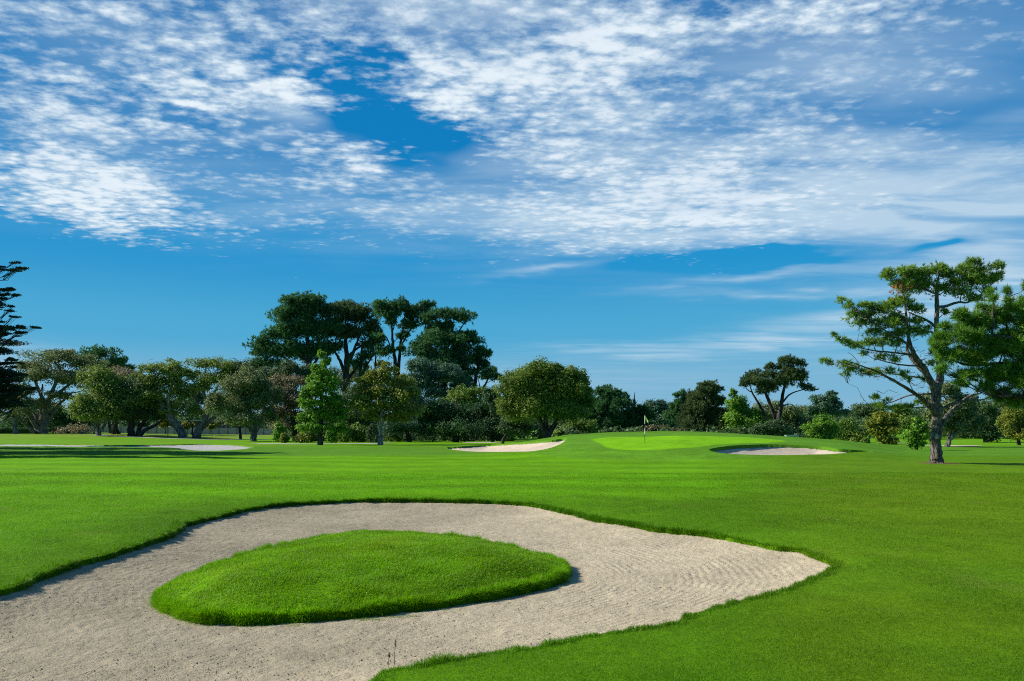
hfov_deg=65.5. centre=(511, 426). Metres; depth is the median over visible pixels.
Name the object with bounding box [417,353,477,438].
pine tree
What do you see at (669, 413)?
pine tree
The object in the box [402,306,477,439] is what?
pine tree
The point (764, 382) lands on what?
pine tree
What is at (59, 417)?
shrub
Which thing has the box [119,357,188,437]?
oak tree
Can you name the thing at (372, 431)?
shrub
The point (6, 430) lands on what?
hedge
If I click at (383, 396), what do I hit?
broadleaf tree
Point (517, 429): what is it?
broadleaf tree
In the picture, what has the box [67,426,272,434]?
board fence
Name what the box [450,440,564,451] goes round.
green bunker sand
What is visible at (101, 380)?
oak tree
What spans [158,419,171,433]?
young tree
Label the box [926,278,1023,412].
pine tree
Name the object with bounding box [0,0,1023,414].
sky
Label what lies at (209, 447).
bunker sand
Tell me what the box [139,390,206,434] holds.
oak tree
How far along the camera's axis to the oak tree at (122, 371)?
157.69 m
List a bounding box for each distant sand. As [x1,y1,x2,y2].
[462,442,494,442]
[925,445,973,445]
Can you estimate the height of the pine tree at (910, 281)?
13.319 m
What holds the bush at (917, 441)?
on the ground at (660, 454)
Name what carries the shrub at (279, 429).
on the ground at (660, 454)
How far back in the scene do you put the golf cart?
179.40 m
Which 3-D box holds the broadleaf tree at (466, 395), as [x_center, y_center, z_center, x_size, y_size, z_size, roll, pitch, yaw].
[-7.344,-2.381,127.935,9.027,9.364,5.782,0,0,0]
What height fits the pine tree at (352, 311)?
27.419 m
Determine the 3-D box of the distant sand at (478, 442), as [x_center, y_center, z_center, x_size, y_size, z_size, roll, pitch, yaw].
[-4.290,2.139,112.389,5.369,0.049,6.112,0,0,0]
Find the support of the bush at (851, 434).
on the ground at (660, 454)
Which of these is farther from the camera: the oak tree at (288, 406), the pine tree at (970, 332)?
the oak tree at (288, 406)
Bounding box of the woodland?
[0,405,1013,430]
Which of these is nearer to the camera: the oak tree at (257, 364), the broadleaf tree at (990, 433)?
the broadleaf tree at (990, 433)
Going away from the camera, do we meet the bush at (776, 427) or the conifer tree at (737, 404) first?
the bush at (776, 427)
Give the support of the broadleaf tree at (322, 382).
on the ground at (660, 454)
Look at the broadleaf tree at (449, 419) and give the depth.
116.45 m
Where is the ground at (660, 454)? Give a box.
[0,430,1023,680]
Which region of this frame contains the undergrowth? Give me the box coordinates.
[0,415,1013,441]
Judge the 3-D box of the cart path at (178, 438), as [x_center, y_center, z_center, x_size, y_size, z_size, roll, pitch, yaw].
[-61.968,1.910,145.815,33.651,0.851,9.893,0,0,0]
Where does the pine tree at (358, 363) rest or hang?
on the ground at (660, 454)
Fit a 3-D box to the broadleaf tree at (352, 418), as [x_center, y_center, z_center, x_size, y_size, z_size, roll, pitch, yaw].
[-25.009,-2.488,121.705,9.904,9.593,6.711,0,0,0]
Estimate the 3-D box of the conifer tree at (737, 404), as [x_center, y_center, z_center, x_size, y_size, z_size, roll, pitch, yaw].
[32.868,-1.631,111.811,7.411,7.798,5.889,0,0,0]
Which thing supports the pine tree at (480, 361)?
on the ground at (660, 454)
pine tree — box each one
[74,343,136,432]
[242,290,344,410]
[319,299,386,421]
[346,343,383,415]
[369,294,411,376]
[394,298,437,374]
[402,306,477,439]
[404,356,480,400]
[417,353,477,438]
[459,334,493,387]
[477,365,503,398]
[578,384,638,432]
[629,393,660,430]
[660,388,687,427]
[674,379,730,431]
[738,354,818,421]
[818,256,1008,462]
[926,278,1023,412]
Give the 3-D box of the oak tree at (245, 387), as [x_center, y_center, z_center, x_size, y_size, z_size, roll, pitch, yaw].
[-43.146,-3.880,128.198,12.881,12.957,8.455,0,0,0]
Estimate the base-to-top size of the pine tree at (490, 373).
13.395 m
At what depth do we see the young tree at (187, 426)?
194.34 m
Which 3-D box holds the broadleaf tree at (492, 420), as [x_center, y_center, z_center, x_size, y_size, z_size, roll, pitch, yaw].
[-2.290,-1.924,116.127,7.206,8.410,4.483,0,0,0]
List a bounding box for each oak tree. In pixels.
[0,383,43,433]
[13,348,111,433]
[62,364,131,434]
[89,364,143,433]
[103,372,176,435]
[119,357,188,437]
[176,355,245,438]
[203,363,284,440]
[219,357,263,438]
[263,373,317,440]
[337,358,414,413]
[493,355,596,437]
[843,402,884,429]
[914,381,988,446]
[982,399,1018,422]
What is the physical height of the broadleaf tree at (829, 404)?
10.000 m
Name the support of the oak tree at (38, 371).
on the ground at (660, 454)
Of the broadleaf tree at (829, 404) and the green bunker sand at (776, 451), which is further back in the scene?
the broadleaf tree at (829, 404)
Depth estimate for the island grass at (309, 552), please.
12.74 m
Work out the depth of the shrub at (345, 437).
113.58 m
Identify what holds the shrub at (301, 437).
on the ground at (660, 454)
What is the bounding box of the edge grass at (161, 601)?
[0,496,850,680]
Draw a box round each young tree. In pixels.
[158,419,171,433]
[181,420,195,433]
[206,420,218,434]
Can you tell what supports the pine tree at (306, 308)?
on the ground at (660, 454)
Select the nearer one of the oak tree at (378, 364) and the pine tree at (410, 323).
the pine tree at (410, 323)
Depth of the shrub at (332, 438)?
109.52 m
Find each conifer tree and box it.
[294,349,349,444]
[719,388,769,432]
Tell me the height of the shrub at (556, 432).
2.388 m
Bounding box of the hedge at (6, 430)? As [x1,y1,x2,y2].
[0,427,48,433]
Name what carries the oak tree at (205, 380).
on the ground at (660, 454)
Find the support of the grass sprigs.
on the bunker sand at (46, 649)
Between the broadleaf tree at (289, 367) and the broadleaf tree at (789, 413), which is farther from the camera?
the broadleaf tree at (789, 413)
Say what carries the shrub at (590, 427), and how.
on the ground at (660, 454)
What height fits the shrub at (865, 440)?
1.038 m
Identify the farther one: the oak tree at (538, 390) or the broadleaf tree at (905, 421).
the broadleaf tree at (905, 421)
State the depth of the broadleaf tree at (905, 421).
138.62 m
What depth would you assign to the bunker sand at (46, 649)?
11.31 m
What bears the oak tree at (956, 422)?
on the ground at (660, 454)
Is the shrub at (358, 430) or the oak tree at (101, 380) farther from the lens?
the oak tree at (101, 380)
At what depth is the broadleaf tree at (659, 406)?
133.02 m
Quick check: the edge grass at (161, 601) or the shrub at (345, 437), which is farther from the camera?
the shrub at (345, 437)
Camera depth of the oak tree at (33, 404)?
159.76 m
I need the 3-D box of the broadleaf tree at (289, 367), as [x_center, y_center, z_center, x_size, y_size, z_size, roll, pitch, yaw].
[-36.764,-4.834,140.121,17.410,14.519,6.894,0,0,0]
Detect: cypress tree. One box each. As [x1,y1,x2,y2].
[0,261,45,421]
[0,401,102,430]
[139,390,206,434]
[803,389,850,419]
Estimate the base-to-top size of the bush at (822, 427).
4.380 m
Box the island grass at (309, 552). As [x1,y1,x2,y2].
[165,529,567,617]
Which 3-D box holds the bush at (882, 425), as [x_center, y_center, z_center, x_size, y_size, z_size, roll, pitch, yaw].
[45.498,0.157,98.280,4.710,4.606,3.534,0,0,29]
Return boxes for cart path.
[95,435,268,439]
[252,443,376,443]
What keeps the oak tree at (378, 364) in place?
on the ground at (660, 454)
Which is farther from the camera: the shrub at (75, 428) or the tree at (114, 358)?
the tree at (114, 358)
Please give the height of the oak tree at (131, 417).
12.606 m
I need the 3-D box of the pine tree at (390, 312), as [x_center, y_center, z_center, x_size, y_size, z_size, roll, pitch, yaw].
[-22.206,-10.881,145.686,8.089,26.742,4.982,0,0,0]
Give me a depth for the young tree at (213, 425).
194.54 m
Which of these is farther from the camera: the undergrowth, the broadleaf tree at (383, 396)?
the undergrowth
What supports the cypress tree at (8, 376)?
on the ground at (660, 454)
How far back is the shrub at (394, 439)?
117.58 m
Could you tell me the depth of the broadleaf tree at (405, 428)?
117.16 m
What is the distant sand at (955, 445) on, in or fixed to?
on the ground at (660, 454)
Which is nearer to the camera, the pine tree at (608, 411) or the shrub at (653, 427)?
the shrub at (653, 427)
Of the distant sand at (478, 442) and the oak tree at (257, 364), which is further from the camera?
the oak tree at (257, 364)
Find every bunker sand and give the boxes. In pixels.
[0,444,250,450]
[0,502,829,680]
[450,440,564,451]
[714,447,846,454]
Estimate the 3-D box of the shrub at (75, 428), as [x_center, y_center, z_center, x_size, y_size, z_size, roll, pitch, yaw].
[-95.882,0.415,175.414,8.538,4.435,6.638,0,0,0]
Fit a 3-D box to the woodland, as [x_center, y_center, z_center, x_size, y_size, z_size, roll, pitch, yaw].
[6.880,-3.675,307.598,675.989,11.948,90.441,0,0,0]
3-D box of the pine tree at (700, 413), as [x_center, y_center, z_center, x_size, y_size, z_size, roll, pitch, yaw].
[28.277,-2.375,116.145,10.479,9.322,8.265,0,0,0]
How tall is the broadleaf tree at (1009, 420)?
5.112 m
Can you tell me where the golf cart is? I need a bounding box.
[51,425,62,433]
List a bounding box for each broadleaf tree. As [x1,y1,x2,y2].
[256,358,352,406]
[323,383,377,440]
[346,361,426,444]
[377,386,433,441]
[414,394,495,441]
[442,383,488,408]
[473,386,515,441]
[495,416,534,443]
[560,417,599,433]
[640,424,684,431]
[642,398,677,427]
[744,399,818,432]
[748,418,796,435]
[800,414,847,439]
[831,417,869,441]
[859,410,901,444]
[890,402,930,438]
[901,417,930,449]
[966,398,1007,442]
[995,407,1023,444]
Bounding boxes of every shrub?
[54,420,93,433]
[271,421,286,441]
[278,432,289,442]
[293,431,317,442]
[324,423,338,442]
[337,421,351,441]
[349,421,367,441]
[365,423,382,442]
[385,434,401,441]
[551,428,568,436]
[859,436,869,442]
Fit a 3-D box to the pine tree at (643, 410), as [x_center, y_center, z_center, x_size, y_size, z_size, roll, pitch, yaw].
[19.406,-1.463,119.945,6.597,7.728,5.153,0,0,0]
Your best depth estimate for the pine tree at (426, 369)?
130.89 m
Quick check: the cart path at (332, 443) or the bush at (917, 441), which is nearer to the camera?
the bush at (917, 441)
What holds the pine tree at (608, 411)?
on the ground at (660, 454)
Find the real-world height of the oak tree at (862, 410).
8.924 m
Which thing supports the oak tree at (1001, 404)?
on the ground at (660, 454)

